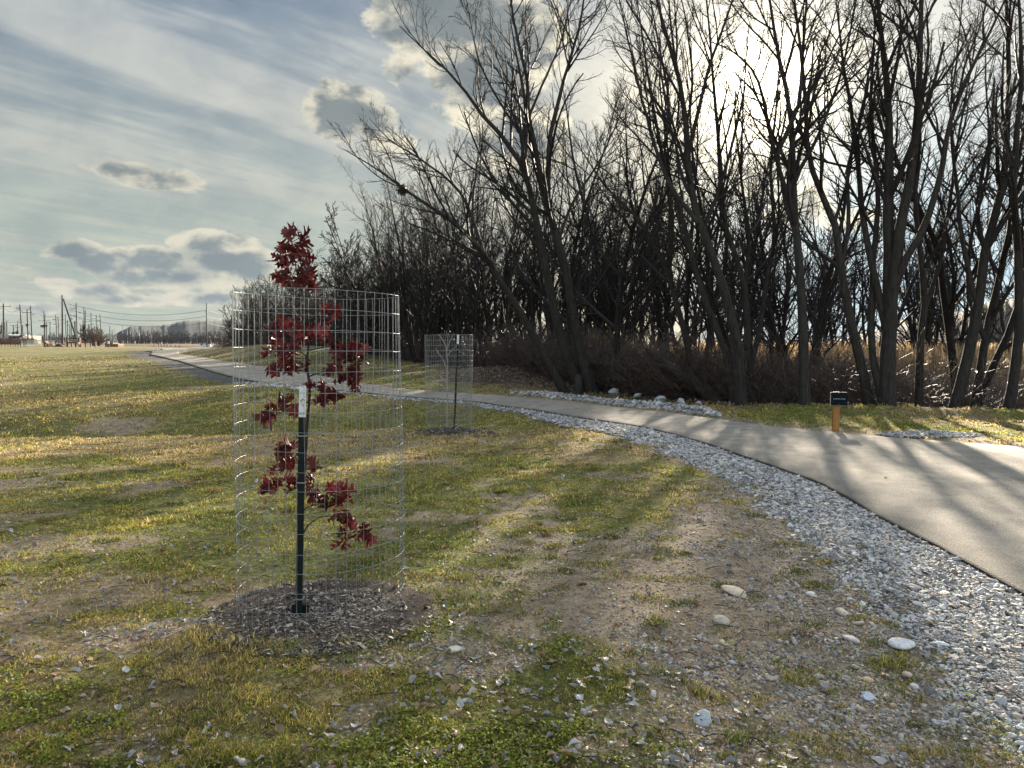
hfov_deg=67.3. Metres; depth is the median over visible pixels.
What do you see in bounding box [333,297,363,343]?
bare tree
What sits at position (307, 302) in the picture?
bare tree
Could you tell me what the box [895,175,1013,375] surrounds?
bare tree
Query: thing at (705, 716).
stone
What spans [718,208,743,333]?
bare tree
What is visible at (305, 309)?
bare tree
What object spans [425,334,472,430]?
wire cage
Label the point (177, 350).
side path
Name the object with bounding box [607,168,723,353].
bare tree
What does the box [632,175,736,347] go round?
bare tree
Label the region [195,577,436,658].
wood chips
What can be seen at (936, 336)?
bare tree
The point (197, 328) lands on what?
hill
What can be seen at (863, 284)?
bare tree
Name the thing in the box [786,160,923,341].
bare tree
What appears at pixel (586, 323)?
bare tree
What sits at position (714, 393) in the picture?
fallen log
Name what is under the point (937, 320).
bare tree
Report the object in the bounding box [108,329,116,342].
bare bush
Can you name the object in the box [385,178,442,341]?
bare tree
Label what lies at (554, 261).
bare tree
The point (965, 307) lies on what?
bare tree
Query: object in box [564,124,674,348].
bare tree
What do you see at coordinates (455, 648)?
stone
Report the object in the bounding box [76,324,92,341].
bare bush
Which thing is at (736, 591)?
stone
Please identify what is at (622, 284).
bare tree
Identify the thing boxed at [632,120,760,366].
bare tree
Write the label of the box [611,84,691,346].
bare tree
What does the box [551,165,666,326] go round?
bare tree
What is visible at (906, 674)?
stone
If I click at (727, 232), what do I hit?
bare tree
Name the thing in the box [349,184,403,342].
bare tree
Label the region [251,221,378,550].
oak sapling
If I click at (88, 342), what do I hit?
balance beam
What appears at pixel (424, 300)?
bare tree
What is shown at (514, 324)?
bare tree
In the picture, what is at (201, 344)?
farmhouse
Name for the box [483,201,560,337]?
bare tree
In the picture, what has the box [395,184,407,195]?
squirrel nest
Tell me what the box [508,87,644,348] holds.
bare tree
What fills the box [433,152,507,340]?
bare tree
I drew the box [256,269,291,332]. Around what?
bare tree
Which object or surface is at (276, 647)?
grass tuft
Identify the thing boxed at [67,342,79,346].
balance beam
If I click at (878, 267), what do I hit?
bare tree
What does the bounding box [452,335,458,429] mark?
metal post
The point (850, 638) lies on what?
stone
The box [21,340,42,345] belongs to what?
post fence
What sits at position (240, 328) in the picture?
bare tree
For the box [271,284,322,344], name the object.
bare tree
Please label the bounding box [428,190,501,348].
bare tree
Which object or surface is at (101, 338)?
bare bush
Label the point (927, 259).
bare tree
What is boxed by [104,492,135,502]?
grass tuft
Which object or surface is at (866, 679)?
stone
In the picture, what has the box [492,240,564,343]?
bare tree
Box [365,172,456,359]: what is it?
bare tree
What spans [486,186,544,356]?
bare tree
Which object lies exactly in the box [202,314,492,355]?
undergrowth
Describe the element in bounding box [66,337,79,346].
rope net frame
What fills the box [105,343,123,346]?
retaining wall
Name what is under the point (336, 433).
wire cage
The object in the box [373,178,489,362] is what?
bare tree
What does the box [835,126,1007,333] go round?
bare tree
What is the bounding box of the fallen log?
[646,348,725,401]
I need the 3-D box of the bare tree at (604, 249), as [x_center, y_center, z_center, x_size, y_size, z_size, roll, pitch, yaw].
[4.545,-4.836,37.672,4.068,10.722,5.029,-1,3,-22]
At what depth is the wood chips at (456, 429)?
14.15 m
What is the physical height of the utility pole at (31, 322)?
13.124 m
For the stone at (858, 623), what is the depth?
4.05 m
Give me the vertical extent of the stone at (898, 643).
0.047 m
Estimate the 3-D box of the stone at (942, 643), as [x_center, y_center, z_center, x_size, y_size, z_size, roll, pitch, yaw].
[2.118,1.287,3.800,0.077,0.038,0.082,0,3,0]
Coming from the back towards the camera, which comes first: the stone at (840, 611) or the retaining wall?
the retaining wall
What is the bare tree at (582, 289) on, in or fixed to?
on the ground at (170, 428)
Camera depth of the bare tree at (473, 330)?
39.54 m
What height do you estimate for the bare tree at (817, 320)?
8.771 m
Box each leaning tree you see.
[327,96,570,392]
[391,0,611,392]
[477,0,657,393]
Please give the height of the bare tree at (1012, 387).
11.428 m
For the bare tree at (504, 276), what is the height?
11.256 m
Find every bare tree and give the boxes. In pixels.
[218,304,249,344]
[219,301,260,346]
[230,289,258,341]
[231,312,265,339]
[233,283,271,344]
[238,275,291,344]
[243,292,274,344]
[247,279,287,334]
[251,293,304,331]
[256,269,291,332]
[257,269,287,332]
[266,280,322,341]
[266,298,287,341]
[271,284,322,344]
[272,278,344,344]
[274,245,325,343]
[291,288,342,340]
[292,249,332,320]
[292,291,335,342]
[295,274,322,338]
[297,276,347,318]
[309,262,343,345]
[310,201,418,353]
[310,286,349,337]
[323,280,375,340]
[324,230,373,341]
[330,238,404,349]
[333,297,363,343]
[334,155,468,360]
[335,241,398,319]
[342,214,400,348]
[345,260,408,353]
[347,179,425,344]
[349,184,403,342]
[351,287,384,340]
[362,137,508,360]
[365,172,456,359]
[367,211,435,358]
[367,229,439,342]
[371,190,456,347]
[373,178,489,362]
[377,220,435,347]
[382,158,513,353]
[383,189,444,333]
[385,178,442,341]
[395,212,453,362]
[397,233,478,346]
[404,262,465,363]
[408,182,457,340]
[410,194,487,352]
[414,153,542,341]
[414,166,483,367]
[415,126,566,364]
[416,168,506,366]
[419,219,480,365]
[424,235,461,349]
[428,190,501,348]
[429,227,464,337]
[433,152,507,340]
[441,104,515,351]
[442,241,493,342]
[448,215,530,351]
[451,244,526,365]
[454,179,549,342]
[466,116,543,339]
[467,134,623,329]
[471,78,676,330]
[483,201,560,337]
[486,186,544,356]
[486,279,546,342]
[489,181,537,321]
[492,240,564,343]
[496,104,579,336]
[497,213,572,337]
[499,145,634,338]
[501,31,724,341]
[506,127,630,343]
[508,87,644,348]
[508,116,604,339]
[527,214,606,340]
[538,52,727,390]
[550,216,614,333]
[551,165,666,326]
[553,162,707,386]
[554,163,644,336]
[554,212,612,343]
[557,155,629,340]
[558,181,667,340]
[559,0,705,398]
[559,97,785,346]
[559,187,652,324]
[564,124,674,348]
[565,177,643,324]
[570,221,627,335]
[580,206,683,344]
[580,215,686,349]
[589,178,677,341]
[599,0,760,405]
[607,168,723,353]
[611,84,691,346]
[612,0,810,403]
[612,3,831,351]
[623,190,703,343]
[632,50,794,364]
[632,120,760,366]
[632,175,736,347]
[632,206,699,341]
[648,165,759,345]
[648,193,719,355]
[650,0,762,403]
[693,141,815,349]
[694,248,768,341]
[695,0,909,404]
[695,105,829,346]
[702,69,950,402]
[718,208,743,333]
[720,104,922,379]
[725,168,815,362]
[734,237,796,343]
[737,135,830,382]
[743,208,867,348]
[743,261,814,346]
[749,198,837,370]
[759,242,804,341]
[760,0,1017,405]
[771,0,930,405]
[775,235,860,337]
[782,220,872,345]
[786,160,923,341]
[792,212,870,375]
[802,197,899,346]
[812,0,1023,405]
[816,203,923,345]
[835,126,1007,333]
[841,0,1018,406]
[854,170,980,374]
[867,168,974,343]
[875,246,957,345]
[880,237,970,345]
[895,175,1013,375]
[898,187,978,347]
[903,217,1012,359]
[910,168,1023,348]
[916,0,1023,408]
[918,222,1013,344]
[920,1,1023,407]
[945,148,1023,393]
[963,0,1023,409]
[996,213,1023,305]
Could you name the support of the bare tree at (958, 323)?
on the ground at (170, 428)
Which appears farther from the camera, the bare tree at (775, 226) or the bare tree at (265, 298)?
the bare tree at (265, 298)
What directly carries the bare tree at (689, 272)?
on the ground at (170, 428)
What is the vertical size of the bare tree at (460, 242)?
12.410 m
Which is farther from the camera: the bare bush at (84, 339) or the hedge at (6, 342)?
the hedge at (6, 342)
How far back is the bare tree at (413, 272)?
44.47 m
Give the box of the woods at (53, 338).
[9,331,125,342]
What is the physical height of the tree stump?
0.682 m
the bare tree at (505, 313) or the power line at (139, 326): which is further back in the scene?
the power line at (139, 326)
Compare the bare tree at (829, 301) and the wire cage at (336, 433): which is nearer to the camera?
the wire cage at (336, 433)
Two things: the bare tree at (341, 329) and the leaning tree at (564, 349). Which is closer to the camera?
the leaning tree at (564, 349)
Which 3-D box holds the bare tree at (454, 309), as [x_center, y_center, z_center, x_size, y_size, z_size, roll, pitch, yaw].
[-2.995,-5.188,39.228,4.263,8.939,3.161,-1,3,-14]
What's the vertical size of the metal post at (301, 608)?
1.385 m
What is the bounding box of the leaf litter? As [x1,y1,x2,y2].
[425,364,955,408]
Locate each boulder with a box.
[608,388,618,394]
[633,393,640,397]
[654,396,665,402]
[677,398,684,403]
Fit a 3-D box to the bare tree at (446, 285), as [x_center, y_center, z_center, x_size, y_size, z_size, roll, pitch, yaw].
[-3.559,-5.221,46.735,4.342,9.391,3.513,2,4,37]
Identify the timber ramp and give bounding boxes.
[43,341,53,346]
[54,344,66,346]
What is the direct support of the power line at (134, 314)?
attached to the utility pole at (76, 321)
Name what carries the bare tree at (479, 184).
on the ground at (170, 428)
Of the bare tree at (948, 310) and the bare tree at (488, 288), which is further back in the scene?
the bare tree at (488, 288)
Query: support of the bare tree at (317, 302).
on the ground at (170, 428)
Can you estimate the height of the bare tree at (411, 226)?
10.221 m
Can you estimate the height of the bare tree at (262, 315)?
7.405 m
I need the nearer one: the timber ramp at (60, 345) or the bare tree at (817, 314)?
the bare tree at (817, 314)
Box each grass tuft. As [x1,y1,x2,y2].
[62,592,101,605]
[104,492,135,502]
[264,636,309,653]
[366,705,418,728]
[437,585,496,605]
[456,599,502,616]
[648,662,679,678]
[709,722,753,748]
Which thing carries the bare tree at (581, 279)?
on the ground at (170, 428)
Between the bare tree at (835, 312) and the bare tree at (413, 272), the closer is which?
the bare tree at (835, 312)
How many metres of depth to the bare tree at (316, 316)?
57.84 m
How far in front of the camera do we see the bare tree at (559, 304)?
31.38 m
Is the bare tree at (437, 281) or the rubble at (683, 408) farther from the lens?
the bare tree at (437, 281)
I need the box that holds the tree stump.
[572,374,582,394]
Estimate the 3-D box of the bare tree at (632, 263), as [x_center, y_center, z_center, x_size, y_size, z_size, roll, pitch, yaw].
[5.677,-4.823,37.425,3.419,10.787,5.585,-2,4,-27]
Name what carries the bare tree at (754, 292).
on the ground at (170, 428)
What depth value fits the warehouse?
284.67 m
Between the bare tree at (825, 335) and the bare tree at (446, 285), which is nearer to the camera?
the bare tree at (825, 335)
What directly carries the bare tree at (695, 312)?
on the ground at (170, 428)
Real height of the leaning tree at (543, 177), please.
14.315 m
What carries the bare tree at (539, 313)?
on the ground at (170, 428)
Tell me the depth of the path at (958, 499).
9.18 m
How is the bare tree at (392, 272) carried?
on the ground at (170, 428)
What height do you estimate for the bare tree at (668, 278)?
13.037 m
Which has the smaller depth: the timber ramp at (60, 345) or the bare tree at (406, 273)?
the bare tree at (406, 273)
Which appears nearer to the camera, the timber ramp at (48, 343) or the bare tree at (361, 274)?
the bare tree at (361, 274)
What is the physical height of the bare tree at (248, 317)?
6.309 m
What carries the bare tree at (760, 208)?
on the ground at (170, 428)
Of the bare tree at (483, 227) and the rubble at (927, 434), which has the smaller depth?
the rubble at (927, 434)
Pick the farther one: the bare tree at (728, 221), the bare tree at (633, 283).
the bare tree at (728, 221)
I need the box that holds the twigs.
[0,469,778,767]
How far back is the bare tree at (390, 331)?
43.49 m
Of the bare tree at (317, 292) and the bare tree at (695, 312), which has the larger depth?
the bare tree at (317, 292)
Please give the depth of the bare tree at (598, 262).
31.14 m
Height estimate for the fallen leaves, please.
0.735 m
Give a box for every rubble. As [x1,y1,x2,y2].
[508,390,721,416]
[876,429,985,438]
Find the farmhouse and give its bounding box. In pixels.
[199,341,212,346]
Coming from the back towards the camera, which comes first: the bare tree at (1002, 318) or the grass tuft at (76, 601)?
the bare tree at (1002, 318)
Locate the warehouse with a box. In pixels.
[0,334,41,343]
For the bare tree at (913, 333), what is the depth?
34.90 m
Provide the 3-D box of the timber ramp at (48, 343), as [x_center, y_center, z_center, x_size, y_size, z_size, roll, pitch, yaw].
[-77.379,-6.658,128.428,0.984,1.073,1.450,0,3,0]
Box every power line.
[68,309,204,320]
[70,304,204,314]
[71,315,200,326]
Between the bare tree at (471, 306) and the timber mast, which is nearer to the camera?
the bare tree at (471, 306)
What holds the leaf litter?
on the ground at (170, 428)
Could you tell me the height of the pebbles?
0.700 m
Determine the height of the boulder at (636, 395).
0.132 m
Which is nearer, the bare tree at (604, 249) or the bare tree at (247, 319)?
the bare tree at (604, 249)
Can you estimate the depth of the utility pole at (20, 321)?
249.38 m
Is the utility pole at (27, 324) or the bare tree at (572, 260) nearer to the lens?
the bare tree at (572, 260)
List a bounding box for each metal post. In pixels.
[292,386,308,616]
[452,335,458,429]
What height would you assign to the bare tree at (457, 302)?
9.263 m
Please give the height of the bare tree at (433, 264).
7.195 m
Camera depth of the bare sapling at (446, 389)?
14.37 m
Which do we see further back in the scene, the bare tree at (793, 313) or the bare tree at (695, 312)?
the bare tree at (793, 313)
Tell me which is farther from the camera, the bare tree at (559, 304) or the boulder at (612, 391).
the bare tree at (559, 304)
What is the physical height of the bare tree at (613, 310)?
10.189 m
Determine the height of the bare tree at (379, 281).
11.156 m
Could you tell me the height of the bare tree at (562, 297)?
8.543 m
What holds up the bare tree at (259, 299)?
on the ground at (170, 428)
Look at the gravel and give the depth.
5.03 m
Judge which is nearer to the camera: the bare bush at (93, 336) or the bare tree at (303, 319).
the bare tree at (303, 319)
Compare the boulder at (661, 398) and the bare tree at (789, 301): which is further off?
the bare tree at (789, 301)
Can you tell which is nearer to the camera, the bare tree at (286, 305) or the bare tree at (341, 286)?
the bare tree at (341, 286)
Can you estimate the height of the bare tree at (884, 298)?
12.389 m
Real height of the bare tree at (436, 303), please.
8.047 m
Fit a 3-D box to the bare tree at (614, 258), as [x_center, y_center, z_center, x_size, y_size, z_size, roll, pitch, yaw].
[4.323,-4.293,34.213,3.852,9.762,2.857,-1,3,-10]
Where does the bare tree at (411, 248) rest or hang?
on the ground at (170, 428)
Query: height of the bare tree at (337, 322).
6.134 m
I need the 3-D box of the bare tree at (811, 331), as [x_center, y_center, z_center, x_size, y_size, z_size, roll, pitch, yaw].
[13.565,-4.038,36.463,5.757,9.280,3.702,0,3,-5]
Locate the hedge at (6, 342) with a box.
[0,338,36,344]
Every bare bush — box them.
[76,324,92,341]
[80,327,102,345]
[95,332,107,345]
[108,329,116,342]
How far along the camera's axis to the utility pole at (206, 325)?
320.05 m
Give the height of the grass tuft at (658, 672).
0.050 m
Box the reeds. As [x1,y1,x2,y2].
[590,325,1023,398]
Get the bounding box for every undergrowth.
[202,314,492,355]
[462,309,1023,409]
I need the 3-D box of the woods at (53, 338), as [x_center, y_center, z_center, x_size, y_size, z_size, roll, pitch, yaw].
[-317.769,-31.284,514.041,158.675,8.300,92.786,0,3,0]
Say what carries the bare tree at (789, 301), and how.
on the ground at (170, 428)
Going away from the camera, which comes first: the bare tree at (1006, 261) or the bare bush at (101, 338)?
the bare tree at (1006, 261)
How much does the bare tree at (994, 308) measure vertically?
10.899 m
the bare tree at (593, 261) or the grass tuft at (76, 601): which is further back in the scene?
the bare tree at (593, 261)
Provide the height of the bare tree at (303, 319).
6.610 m
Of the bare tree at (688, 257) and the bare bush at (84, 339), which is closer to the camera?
the bare tree at (688, 257)
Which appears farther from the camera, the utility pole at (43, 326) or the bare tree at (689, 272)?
the utility pole at (43, 326)
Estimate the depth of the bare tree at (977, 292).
16.62 m
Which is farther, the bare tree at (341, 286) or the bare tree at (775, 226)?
the bare tree at (341, 286)
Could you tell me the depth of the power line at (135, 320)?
320.02 m
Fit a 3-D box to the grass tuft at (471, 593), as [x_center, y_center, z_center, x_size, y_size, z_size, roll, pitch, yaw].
[-0.265,1.243,4.507,0.389,0.064,0.347,0,3,0]
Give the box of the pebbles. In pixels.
[0,412,1023,767]
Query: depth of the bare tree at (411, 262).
45.27 m
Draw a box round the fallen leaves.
[0,410,1023,767]
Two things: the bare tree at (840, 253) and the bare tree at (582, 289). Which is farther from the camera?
the bare tree at (582, 289)
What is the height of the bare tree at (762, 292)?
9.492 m
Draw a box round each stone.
[448,645,461,652]
[692,709,710,725]
[713,614,729,625]
[721,585,746,597]
[762,714,769,719]
[805,591,816,596]
[835,607,848,616]
[842,635,859,643]
[854,621,863,625]
[860,691,876,700]
[863,676,873,682]
[887,637,915,649]
[902,671,912,677]
[909,683,918,689]
[932,641,948,646]
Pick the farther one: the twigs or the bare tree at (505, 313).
the bare tree at (505, 313)
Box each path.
[145,348,210,351]
[150,349,1023,595]
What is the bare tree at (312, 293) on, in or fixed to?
on the ground at (170, 428)
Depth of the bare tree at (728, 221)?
33.57 m
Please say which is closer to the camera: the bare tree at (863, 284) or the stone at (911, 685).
the stone at (911, 685)
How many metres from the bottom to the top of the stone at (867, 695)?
0.033 m
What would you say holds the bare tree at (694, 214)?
on the ground at (170, 428)
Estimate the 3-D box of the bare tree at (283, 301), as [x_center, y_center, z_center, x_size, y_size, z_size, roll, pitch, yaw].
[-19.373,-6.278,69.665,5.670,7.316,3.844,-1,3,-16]
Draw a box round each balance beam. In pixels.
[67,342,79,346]
[80,342,96,346]
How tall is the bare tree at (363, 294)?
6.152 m
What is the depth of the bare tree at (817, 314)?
48.32 m
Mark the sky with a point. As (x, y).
(155, 155)
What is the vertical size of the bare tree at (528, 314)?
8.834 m
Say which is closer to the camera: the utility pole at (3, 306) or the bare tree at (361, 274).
the bare tree at (361, 274)
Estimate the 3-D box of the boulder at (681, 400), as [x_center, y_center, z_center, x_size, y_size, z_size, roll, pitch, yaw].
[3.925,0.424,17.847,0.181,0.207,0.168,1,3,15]
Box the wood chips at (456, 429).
[407,426,494,435]
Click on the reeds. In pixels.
(994, 347)
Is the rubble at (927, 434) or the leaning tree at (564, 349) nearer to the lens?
the rubble at (927, 434)
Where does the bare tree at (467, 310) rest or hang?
on the ground at (170, 428)
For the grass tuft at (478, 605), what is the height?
0.053 m
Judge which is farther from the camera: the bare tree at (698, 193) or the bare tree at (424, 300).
the bare tree at (424, 300)
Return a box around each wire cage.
[232,288,404,635]
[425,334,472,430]
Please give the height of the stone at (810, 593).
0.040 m
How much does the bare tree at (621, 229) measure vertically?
13.242 m
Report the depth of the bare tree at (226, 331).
83.22 m
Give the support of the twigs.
on the ground at (170, 428)
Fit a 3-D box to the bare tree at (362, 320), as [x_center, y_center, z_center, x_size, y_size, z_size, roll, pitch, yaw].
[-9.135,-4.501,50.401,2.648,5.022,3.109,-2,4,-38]
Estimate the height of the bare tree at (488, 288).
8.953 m
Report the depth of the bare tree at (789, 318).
23.61 m
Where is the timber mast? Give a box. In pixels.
[61,295,76,343]
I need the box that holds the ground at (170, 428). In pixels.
[0,342,1023,767]
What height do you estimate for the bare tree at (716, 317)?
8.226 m
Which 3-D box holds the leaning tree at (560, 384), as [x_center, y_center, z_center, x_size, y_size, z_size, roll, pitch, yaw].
[-1.966,-4.016,21.281,5.471,8.978,5.230,2,4,35]
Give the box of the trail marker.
[830,392,847,431]
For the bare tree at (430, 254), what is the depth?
46.70 m
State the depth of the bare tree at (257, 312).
75.63 m
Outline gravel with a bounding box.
[232,381,1023,761]
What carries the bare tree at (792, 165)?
on the ground at (170, 428)
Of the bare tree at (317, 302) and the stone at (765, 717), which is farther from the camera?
the bare tree at (317, 302)
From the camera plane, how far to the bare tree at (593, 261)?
38.99 m
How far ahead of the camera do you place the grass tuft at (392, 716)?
3.06 m
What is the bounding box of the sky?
[0,0,1023,342]
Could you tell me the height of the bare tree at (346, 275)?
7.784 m
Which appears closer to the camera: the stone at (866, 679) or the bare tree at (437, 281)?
the stone at (866, 679)
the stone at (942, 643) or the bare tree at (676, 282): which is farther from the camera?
the bare tree at (676, 282)
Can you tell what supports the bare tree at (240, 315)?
on the ground at (170, 428)
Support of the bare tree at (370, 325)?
on the ground at (170, 428)
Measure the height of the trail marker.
0.840 m
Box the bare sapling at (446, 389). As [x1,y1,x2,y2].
[435,331,454,426]
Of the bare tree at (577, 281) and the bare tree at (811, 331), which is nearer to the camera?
the bare tree at (577, 281)
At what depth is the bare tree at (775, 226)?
18.80 m
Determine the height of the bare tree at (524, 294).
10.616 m
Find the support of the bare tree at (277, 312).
on the ground at (170, 428)
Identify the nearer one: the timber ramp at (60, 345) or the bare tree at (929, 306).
the bare tree at (929, 306)
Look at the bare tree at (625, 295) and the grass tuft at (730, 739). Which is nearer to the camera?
the grass tuft at (730, 739)
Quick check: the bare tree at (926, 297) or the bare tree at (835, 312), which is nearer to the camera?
the bare tree at (926, 297)
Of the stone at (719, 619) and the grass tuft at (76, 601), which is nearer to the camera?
the stone at (719, 619)
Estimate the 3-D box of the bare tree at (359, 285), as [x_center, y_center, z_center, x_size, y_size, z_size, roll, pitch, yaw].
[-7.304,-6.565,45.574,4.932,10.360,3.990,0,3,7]
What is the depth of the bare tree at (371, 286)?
47.97 m
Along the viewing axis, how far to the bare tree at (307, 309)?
64.55 m
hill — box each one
[105,320,267,341]
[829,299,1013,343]
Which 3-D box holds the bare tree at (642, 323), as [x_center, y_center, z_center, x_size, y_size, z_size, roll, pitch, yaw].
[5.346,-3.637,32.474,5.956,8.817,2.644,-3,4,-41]
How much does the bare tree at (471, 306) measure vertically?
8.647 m
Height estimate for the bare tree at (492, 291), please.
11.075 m
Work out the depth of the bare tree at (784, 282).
47.41 m
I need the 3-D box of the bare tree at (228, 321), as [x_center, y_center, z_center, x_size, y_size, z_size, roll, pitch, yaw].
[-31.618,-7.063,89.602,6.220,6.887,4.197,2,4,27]
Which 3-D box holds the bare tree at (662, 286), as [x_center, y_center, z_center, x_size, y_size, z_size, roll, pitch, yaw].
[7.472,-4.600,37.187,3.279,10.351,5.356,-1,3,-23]
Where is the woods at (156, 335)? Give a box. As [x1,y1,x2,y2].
[116,329,235,343]
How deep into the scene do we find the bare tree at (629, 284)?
33.66 m
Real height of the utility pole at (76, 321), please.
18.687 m
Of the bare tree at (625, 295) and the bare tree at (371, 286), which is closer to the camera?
the bare tree at (625, 295)
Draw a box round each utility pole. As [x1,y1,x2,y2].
[0,303,10,338]
[16,304,22,337]
[22,311,31,337]
[30,306,34,338]
[40,311,47,340]
[70,306,77,344]
[205,303,207,347]
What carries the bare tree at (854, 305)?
on the ground at (170, 428)
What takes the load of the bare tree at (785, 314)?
on the ground at (170, 428)

